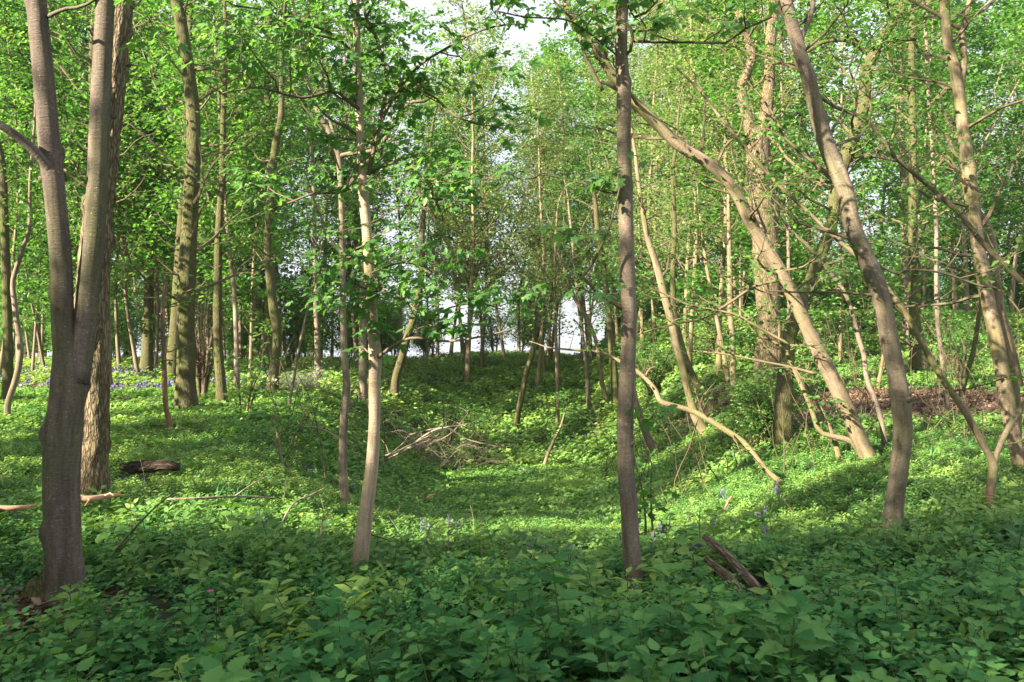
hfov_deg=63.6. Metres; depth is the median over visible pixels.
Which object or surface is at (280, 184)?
woodland tree
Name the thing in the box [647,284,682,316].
thicket
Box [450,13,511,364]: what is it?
woodland tree
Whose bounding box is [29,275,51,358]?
thicket
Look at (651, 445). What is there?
broken tree
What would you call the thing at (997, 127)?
woodland tree
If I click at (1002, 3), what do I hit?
woodland tree
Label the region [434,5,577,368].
woodland tree
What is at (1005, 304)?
thicket
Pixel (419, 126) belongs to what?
woodland tree
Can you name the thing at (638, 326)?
woodland tree
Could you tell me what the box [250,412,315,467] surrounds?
thin tree
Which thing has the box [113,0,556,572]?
sycamore sapling
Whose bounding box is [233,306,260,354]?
thicket
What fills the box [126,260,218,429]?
thin tree
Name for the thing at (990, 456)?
forked sapling
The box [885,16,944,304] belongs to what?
woodland tree
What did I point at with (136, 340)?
thicket
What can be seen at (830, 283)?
thicket
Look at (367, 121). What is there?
woodland tree
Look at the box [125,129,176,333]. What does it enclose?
woodland tree
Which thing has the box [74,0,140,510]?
fissured tree
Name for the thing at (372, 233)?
woodland tree
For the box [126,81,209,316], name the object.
woodland tree
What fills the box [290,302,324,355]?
thicket
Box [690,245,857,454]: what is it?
twisted tree
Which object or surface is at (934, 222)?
thin tree
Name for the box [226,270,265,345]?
thicket
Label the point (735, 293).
woodland tree
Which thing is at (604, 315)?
thicket
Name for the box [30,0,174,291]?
woodland tree
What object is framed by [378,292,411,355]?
thicket
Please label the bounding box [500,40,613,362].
woodland tree
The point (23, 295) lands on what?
woodland tree
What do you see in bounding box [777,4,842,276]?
woodland tree
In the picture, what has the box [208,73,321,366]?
woodland tree
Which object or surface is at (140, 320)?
thicket
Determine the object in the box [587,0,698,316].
woodland tree
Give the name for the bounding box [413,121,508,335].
woodland tree
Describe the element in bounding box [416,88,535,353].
woodland tree
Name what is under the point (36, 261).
woodland tree
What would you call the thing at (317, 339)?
pale tree
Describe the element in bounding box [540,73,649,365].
woodland tree
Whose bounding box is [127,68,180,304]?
woodland tree
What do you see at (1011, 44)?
woodland tree
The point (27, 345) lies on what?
woodland tree
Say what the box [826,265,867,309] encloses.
thicket
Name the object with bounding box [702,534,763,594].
fallen branch
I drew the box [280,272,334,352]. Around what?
thicket
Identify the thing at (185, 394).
oak tree
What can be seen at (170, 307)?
thicket
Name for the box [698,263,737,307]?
thicket
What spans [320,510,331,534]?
twig
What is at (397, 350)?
thicket
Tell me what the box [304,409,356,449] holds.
dead branch
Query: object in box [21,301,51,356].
thicket
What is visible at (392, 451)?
dead branch
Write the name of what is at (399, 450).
dead branch
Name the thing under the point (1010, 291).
thicket
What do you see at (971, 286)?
thicket
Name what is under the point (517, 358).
ground cover
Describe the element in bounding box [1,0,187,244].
woodland tree
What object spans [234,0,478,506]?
slender tree
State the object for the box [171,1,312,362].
woodland tree
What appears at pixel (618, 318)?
thicket
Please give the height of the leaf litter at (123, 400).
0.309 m
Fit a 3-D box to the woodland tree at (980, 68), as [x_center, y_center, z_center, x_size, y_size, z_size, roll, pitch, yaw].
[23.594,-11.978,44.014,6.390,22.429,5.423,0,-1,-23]
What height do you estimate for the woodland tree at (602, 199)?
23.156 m
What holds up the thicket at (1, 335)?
on the ground at (162, 606)
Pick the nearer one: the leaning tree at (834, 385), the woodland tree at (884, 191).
the leaning tree at (834, 385)
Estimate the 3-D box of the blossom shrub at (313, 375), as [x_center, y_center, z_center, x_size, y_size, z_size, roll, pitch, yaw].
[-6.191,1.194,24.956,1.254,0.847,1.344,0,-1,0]
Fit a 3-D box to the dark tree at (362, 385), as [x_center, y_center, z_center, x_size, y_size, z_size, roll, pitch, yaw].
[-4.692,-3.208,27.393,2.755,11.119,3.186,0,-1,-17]
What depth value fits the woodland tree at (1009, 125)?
50.02 m
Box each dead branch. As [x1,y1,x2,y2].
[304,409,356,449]
[379,433,409,456]
[383,411,446,461]
[386,418,488,457]
[404,417,475,449]
[409,417,505,448]
[428,408,467,445]
[444,440,507,446]
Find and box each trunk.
[567,0,711,435]
[634,72,735,410]
[837,0,1021,371]
[846,2,973,338]
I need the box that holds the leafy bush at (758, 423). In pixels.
[709,358,824,443]
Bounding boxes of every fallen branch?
[0,504,36,510]
[80,492,120,505]
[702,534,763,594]
[705,557,749,603]
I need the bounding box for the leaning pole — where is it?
[769,0,1023,287]
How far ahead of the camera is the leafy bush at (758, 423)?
15.71 m
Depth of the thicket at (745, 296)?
61.66 m
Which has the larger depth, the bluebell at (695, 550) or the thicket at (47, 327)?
the thicket at (47, 327)
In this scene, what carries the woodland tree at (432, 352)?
on the ground at (162, 606)
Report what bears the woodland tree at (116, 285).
on the ground at (162, 606)
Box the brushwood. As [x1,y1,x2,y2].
[329,384,512,470]
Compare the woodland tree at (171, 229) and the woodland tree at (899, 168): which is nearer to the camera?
the woodland tree at (171, 229)
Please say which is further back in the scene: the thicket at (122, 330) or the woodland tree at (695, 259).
the thicket at (122, 330)
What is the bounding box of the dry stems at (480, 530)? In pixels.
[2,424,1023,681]
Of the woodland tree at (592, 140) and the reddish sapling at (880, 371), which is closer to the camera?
the reddish sapling at (880, 371)
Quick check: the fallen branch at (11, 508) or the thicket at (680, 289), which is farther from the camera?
the thicket at (680, 289)
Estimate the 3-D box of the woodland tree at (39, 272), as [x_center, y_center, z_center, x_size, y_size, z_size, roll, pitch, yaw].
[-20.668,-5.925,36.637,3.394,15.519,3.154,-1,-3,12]
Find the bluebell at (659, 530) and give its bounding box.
[651,521,661,539]
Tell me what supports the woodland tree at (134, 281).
on the ground at (162, 606)
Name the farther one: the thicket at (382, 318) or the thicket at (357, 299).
the thicket at (357, 299)
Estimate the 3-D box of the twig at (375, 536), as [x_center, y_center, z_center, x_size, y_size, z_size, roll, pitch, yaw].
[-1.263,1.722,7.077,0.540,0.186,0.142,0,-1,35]
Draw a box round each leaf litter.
[0,581,149,639]
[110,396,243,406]
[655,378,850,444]
[668,384,1023,442]
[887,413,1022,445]
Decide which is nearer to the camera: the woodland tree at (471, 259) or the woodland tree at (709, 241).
the woodland tree at (471, 259)
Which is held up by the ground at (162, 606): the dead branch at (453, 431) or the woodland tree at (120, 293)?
the woodland tree at (120, 293)
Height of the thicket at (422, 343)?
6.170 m
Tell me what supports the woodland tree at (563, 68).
on the ground at (162, 606)
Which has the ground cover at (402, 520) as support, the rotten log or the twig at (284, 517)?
the twig at (284, 517)
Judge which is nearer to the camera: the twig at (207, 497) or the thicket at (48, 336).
the twig at (207, 497)
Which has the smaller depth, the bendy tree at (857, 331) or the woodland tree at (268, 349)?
the bendy tree at (857, 331)
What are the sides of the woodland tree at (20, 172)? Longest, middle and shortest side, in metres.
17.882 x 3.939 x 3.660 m
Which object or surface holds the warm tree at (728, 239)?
on the ground at (162, 606)
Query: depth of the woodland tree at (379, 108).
59.04 m
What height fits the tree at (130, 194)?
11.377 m
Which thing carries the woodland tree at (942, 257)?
on the ground at (162, 606)
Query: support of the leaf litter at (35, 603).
on the ground at (162, 606)
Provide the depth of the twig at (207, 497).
7.58 m
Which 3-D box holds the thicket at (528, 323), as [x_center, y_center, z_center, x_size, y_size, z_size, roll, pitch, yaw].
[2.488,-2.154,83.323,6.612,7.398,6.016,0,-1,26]
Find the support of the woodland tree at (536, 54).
on the ground at (162, 606)
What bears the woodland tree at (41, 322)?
on the ground at (162, 606)
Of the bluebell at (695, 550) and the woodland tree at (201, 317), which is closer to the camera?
the bluebell at (695, 550)
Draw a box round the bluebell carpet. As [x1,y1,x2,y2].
[0,364,285,389]
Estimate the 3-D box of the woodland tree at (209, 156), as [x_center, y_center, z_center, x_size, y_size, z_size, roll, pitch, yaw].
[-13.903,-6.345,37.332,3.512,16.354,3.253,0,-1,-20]
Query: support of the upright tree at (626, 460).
on the ground at (162, 606)
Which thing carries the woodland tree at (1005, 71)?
on the ground at (162, 606)
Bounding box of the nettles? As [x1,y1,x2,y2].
[0,506,1023,681]
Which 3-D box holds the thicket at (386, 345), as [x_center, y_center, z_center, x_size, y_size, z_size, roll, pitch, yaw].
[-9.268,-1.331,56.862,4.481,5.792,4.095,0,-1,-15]
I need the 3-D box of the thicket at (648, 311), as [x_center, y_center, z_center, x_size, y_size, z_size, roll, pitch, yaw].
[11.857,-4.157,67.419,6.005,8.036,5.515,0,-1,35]
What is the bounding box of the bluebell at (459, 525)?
[456,515,465,530]
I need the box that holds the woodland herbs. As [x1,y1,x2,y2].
[0,476,1023,681]
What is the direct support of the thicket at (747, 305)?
on the ground at (162, 606)
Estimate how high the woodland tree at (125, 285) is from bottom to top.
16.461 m
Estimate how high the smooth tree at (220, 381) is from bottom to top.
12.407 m
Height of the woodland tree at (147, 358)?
19.262 m
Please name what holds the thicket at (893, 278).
on the ground at (162, 606)
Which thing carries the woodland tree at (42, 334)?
on the ground at (162, 606)
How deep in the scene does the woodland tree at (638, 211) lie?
39.09 m
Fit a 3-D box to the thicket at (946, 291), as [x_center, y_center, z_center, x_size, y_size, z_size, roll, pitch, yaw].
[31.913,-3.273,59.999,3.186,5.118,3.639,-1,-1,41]
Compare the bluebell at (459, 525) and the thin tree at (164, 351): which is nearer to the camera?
the bluebell at (459, 525)
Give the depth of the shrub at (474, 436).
26.60 m
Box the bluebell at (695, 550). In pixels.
[689,543,699,574]
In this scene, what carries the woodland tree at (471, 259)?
on the ground at (162, 606)
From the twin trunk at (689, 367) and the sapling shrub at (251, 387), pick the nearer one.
the sapling shrub at (251, 387)
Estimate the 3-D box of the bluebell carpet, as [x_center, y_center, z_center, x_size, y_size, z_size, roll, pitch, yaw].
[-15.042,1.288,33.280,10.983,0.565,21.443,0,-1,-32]
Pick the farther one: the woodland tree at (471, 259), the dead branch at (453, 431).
the woodland tree at (471, 259)
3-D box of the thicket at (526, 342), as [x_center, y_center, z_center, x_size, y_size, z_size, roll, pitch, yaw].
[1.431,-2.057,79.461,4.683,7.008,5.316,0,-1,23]
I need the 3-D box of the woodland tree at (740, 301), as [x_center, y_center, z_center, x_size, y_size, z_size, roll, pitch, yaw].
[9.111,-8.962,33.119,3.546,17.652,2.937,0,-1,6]
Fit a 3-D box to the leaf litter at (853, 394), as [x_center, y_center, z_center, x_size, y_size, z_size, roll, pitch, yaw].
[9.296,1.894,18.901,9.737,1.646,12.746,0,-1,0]
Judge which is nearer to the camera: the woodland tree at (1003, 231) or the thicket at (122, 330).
the thicket at (122, 330)
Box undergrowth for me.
[747,420,793,443]
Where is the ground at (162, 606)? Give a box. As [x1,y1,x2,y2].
[0,318,1023,681]
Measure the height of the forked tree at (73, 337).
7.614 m
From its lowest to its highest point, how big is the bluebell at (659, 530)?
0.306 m
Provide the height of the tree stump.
0.185 m
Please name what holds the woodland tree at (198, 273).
on the ground at (162, 606)
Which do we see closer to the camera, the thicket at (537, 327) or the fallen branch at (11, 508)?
the fallen branch at (11, 508)
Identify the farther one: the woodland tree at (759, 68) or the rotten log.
the woodland tree at (759, 68)
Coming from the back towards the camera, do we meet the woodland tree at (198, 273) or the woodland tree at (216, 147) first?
the woodland tree at (216, 147)
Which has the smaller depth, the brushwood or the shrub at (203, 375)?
the shrub at (203, 375)
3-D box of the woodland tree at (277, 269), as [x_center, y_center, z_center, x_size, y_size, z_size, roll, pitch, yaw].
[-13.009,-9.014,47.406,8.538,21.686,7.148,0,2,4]
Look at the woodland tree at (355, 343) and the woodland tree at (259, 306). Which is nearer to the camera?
the woodland tree at (355, 343)
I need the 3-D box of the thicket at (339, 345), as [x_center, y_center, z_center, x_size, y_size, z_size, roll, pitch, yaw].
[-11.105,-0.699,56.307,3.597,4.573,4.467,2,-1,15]
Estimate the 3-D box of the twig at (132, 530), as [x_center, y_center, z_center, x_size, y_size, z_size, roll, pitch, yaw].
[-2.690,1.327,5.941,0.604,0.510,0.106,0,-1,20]
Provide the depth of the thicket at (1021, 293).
40.49 m
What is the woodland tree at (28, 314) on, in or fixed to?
on the ground at (162, 606)
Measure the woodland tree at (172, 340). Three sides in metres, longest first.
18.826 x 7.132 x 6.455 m
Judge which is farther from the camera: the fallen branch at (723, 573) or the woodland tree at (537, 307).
the woodland tree at (537, 307)
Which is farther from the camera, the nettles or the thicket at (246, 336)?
the thicket at (246, 336)
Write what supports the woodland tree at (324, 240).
on the ground at (162, 606)
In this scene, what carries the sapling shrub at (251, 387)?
on the ground at (162, 606)
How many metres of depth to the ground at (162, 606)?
16.56 m
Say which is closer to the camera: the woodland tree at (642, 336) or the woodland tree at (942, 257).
the woodland tree at (642, 336)
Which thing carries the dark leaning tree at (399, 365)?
on the ground at (162, 606)
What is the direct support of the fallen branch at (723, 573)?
on the ground at (162, 606)
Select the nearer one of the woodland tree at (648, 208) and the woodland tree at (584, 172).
the woodland tree at (648, 208)
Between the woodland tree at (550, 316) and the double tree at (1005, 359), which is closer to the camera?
the double tree at (1005, 359)
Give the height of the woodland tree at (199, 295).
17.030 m
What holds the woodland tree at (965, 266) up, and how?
on the ground at (162, 606)
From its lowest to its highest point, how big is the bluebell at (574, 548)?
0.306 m
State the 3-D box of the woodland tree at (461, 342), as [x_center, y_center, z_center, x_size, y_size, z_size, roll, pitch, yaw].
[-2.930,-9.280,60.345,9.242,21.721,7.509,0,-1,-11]
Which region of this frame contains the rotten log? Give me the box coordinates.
[119,460,181,473]
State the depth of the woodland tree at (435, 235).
45.67 m
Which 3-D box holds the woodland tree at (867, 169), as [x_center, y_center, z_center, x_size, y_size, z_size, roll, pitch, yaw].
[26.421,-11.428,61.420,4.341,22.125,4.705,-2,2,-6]
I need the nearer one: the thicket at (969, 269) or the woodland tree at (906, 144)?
the woodland tree at (906, 144)
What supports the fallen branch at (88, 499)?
on the ground at (162, 606)
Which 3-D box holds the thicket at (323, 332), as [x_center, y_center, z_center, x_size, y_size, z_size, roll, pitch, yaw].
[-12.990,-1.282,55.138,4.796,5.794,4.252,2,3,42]
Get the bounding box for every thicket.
[0,299,15,355]
[14,301,47,356]
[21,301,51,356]
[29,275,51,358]
[44,308,51,353]
[44,310,51,355]
[110,288,137,360]
[110,290,139,358]
[113,286,142,356]
[118,287,142,346]
[124,286,171,357]
[160,280,211,335]
[195,275,238,359]
[222,304,249,357]
[223,304,260,361]
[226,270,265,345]
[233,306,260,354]
[237,257,331,369]
[247,308,261,356]
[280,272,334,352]
[283,269,346,347]
[283,283,334,356]
[290,284,339,359]
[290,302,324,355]
[325,298,356,357]
[332,298,390,362]
[335,266,394,338]
[338,296,394,354]
[348,282,404,353]
[357,296,410,354]
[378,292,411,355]
[382,296,418,355]
[402,291,444,353]
[402,303,451,355]
[465,295,522,352]
[491,249,575,350]
[503,286,547,350]
[506,288,558,352]
[587,273,620,335]
[595,278,620,330]
[635,223,710,314]
[636,257,670,319]
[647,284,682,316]
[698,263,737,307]
[733,273,755,310]
[736,277,753,310]
[751,239,829,308]
[786,248,829,310]
[801,243,859,310]
[813,239,849,310]
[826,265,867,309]
[831,215,896,311]
[884,229,960,306]
[884,242,945,309]
[885,257,922,301]
[919,214,1007,309]
[932,247,1000,308]
[938,269,962,310]
[986,230,1023,308]
[1000,253,1023,309]
[1001,254,1020,309]
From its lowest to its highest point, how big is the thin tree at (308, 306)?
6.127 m
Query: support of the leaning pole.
on the ground at (162, 606)
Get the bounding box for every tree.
[0,0,42,307]
[0,0,44,366]
[0,0,71,374]
[0,0,86,256]
[0,0,114,602]
[0,0,138,319]
[0,0,150,421]
[0,3,79,400]
[0,14,40,340]
[0,22,31,361]
[0,22,87,364]
[0,71,50,357]
[0,77,50,358]
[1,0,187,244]
[2,0,88,296]
[7,0,137,288]
[9,30,76,375]
[14,44,80,349]
[20,0,206,286]
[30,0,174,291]
[44,0,180,374]
[49,19,142,321]
[60,2,171,368]
[62,19,167,389]
[65,3,234,373]
[73,0,299,408]
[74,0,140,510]
[87,0,315,389]
[111,98,167,333]
[112,200,172,312]
[112,220,143,355]
[119,0,306,385]
[122,0,186,343]
[122,0,197,367]
[124,45,245,372]
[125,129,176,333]
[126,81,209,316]
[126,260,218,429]
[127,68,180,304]
[159,61,263,327]
[164,32,228,280]
[164,47,263,345]
[164,125,249,358]
[165,0,260,403]
[170,7,241,357]
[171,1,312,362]
[177,0,263,323]
[193,0,361,370]
[195,0,342,384]
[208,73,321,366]
[209,4,342,366]
[220,2,278,360]
[228,0,344,392]
[229,68,317,356]
[233,1,342,365]
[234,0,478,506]
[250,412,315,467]
[268,140,397,410]
[271,78,358,386]
[283,42,378,350]
[284,100,336,357]
[285,69,396,314]
[291,0,400,365]
[296,101,386,355]
[316,146,406,298]
[317,41,389,330]
[318,0,416,296]
[330,73,408,410]
[342,2,449,350]
[345,0,521,387]
[347,73,394,284]
[369,75,488,357]
[390,6,463,372]
[390,92,468,406]
[409,67,522,355]
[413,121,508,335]
[414,58,467,354]
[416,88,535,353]
[421,56,525,357]
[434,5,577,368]
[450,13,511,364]
[456,76,595,374]
[461,0,798,594]
[467,47,568,350]
[468,0,877,461]
[483,42,636,390]
[485,259,565,433]
[499,26,584,350]
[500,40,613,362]
[505,57,594,356]
[512,62,638,365]
[522,213,608,404]
[529,38,603,378]
[529,302,784,491]
[530,180,596,425]
[535,0,658,345]
[539,388,577,465]
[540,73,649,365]
[545,163,611,414]
[548,48,610,342]
[552,137,638,412]
[567,58,618,338]
[573,0,680,321]
[576,0,617,349]
[576,219,681,454]
[582,0,708,338]
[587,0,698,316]
[589,31,685,347]
[591,0,715,353]
[592,0,707,349]
[600,31,718,309]
[629,0,760,376]
[631,0,758,345]
[638,2,705,311]
[647,0,802,378]
[648,13,722,300]
[652,0,801,346]
[657,118,750,380]
[658,8,784,313]
[663,86,775,398]
[665,99,720,302]
[666,0,751,310]
[674,47,719,307]
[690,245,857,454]
[695,8,796,275]
[697,2,778,327]
[704,0,851,260]
[706,20,796,308]
[712,70,887,451]
[713,0,1023,532]
[716,0,826,318]
[719,305,844,460]
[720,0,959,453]
[723,35,826,263]
[728,0,792,177]
[728,226,813,441]
[753,14,829,240]
[771,0,907,365]
[773,0,902,342]
[773,63,828,305]
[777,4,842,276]
[828,0,954,327]
[836,0,1023,469]
[845,0,979,308]
[845,36,894,251]
[859,0,1016,415]
[871,0,981,309]
[872,0,1023,319]
[873,26,946,252]
[884,0,984,349]
[884,0,1023,309]
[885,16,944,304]
[894,23,1022,308]
[896,0,983,309]
[899,111,1023,394]
[904,0,1014,268]
[945,49,1021,269]
[966,0,1023,280]
[978,23,1023,284]
[980,39,1023,313]
[983,0,1023,195]
[989,2,1023,241]
[992,0,1023,198]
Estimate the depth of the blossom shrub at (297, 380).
23.82 m
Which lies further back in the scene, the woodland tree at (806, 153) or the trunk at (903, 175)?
the woodland tree at (806, 153)
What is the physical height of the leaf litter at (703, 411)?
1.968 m
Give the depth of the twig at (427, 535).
7.55 m
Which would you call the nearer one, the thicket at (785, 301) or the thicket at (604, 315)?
the thicket at (785, 301)
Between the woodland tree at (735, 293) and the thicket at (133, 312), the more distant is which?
the thicket at (133, 312)
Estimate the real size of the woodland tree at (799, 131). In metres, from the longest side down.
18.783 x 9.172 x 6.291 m
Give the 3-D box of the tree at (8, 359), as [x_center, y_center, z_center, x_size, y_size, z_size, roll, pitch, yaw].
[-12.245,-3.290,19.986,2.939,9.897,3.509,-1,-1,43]
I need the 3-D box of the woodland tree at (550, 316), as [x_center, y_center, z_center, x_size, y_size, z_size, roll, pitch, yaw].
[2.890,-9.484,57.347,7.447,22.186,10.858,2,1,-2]
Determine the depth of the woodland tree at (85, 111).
33.71 m
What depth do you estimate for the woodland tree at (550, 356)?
54.14 m
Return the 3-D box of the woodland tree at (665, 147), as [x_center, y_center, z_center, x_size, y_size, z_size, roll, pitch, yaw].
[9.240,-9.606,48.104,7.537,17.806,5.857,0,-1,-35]
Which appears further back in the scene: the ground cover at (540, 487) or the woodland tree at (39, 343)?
the woodland tree at (39, 343)
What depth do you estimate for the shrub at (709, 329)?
28.87 m
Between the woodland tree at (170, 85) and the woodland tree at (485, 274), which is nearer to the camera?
the woodland tree at (170, 85)
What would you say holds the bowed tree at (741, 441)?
on the ground at (162, 606)
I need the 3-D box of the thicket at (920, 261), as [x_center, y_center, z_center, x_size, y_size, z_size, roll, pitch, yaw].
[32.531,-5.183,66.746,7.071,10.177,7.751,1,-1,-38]
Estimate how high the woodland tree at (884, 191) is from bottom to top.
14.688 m
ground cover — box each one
[0,308,1023,466]
[0,350,1023,517]
[0,415,1023,584]
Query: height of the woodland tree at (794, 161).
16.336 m
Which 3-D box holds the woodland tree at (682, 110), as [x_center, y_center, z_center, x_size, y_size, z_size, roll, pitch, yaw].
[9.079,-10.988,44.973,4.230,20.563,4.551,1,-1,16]
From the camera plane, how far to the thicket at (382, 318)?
50.78 m
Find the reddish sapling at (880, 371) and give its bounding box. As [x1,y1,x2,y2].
[876,355,883,387]
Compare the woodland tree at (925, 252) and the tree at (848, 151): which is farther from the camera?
the woodland tree at (925, 252)
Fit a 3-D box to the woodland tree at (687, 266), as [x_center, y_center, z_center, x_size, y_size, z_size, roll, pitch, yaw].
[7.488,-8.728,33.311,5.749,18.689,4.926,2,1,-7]
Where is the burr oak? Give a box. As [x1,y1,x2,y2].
[675,0,838,412]
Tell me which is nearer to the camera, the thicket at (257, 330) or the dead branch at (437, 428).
the dead branch at (437, 428)
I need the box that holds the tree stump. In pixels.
[18,574,43,603]
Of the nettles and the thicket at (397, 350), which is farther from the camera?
the thicket at (397, 350)
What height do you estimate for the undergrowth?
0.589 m
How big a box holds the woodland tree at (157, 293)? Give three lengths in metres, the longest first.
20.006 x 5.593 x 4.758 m
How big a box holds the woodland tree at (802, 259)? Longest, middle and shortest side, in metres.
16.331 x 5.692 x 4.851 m
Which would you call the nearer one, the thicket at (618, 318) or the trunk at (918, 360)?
the trunk at (918, 360)
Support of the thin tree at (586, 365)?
on the ground at (162, 606)
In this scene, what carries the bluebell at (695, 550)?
on the ground at (162, 606)
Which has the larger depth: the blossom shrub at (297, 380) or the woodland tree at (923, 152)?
the woodland tree at (923, 152)
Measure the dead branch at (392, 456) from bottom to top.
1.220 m
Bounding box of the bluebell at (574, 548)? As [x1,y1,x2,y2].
[566,537,581,562]
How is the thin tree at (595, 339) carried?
on the ground at (162, 606)
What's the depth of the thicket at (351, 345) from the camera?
55.03 m
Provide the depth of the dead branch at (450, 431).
26.59 m
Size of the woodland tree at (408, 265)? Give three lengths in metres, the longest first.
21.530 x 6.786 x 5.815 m
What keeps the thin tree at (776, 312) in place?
on the ground at (162, 606)
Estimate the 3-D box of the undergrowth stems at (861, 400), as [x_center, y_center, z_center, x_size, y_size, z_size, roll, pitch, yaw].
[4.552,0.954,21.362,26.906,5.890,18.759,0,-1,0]
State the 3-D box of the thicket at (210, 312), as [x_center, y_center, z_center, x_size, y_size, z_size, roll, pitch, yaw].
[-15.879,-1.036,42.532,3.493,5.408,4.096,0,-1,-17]
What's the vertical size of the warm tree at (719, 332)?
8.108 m
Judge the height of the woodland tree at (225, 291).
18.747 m
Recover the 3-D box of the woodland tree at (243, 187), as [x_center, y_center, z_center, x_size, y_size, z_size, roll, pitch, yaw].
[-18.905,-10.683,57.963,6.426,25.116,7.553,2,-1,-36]
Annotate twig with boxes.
[114,491,176,551]
[167,475,275,499]
[281,487,325,521]
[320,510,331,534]
[347,534,391,546]
[422,521,437,550]
[723,496,732,510]
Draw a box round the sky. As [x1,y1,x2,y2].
[3,0,1023,357]
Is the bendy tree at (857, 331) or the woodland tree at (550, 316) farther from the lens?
the woodland tree at (550, 316)
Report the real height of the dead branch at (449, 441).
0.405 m
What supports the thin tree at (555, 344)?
on the ground at (162, 606)
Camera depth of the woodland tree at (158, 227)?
43.89 m
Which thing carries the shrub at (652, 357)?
on the ground at (162, 606)
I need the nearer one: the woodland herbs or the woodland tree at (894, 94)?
the woodland herbs
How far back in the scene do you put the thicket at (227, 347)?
56.70 m
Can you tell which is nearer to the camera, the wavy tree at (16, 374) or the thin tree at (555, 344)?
the wavy tree at (16, 374)
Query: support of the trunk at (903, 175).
on the ground at (162, 606)
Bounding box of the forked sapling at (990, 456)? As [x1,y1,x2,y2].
[674,44,1023,510]
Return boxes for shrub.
[195,288,235,398]
[216,338,283,416]
[262,370,305,390]
[289,366,327,389]
[417,386,484,448]
[423,399,507,465]
[614,330,699,401]
[684,290,755,358]
[899,298,992,384]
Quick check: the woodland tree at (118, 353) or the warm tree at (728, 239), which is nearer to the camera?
the warm tree at (728, 239)
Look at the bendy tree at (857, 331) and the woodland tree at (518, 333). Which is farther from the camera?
the woodland tree at (518, 333)
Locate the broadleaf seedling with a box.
[634,448,679,540]
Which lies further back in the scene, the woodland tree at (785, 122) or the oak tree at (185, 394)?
the woodland tree at (785, 122)
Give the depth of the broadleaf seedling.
8.32 m
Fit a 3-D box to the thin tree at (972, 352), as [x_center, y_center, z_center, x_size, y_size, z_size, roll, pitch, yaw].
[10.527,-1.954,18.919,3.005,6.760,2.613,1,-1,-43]
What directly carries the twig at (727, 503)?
on the ground at (162, 606)
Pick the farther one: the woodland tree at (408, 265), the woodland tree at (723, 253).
the woodland tree at (408, 265)
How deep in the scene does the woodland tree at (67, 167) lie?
39.46 m
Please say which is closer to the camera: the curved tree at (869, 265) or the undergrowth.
the curved tree at (869, 265)
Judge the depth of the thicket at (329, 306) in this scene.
77.46 m
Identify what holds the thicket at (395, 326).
on the ground at (162, 606)
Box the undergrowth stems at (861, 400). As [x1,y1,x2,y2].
[118,292,1023,506]
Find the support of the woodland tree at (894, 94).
on the ground at (162, 606)
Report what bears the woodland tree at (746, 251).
on the ground at (162, 606)
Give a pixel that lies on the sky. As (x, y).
(531, 35)
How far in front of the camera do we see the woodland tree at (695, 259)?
28.76 m
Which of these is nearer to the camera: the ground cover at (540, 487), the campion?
the campion
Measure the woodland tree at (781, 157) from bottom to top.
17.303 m
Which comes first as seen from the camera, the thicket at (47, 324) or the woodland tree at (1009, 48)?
the woodland tree at (1009, 48)
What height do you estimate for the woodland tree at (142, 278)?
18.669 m
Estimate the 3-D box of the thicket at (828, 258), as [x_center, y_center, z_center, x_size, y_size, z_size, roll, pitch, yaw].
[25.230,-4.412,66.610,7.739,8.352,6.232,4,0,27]
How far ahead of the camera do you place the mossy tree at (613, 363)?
34.38 m
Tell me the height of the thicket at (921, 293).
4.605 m
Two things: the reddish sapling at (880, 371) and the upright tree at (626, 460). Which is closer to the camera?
the upright tree at (626, 460)
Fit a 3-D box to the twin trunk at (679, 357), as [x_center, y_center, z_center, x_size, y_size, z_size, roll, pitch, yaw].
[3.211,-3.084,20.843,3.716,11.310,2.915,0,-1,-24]
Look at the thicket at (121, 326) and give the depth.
46.82 m
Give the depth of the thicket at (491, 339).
75.72 m
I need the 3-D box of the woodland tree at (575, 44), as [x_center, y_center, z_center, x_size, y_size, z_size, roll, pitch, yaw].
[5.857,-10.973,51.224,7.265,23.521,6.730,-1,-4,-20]
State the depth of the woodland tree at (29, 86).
34.12 m
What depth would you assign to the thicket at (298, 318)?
41.96 m
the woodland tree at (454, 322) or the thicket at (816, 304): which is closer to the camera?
the thicket at (816, 304)
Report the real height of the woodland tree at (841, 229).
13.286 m
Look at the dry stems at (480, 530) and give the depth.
7.16 m
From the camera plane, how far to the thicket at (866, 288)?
42.73 m
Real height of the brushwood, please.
2.931 m
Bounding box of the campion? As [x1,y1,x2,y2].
[208,590,220,631]
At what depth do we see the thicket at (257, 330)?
60.54 m
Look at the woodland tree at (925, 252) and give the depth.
41.92 m
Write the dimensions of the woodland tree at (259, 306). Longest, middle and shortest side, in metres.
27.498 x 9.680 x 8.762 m
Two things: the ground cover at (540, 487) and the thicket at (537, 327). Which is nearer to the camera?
the ground cover at (540, 487)
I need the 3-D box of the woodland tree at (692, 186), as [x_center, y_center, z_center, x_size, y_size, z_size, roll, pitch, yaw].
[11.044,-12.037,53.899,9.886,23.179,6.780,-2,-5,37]
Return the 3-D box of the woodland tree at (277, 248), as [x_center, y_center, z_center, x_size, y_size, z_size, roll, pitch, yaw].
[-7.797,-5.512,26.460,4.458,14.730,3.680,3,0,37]

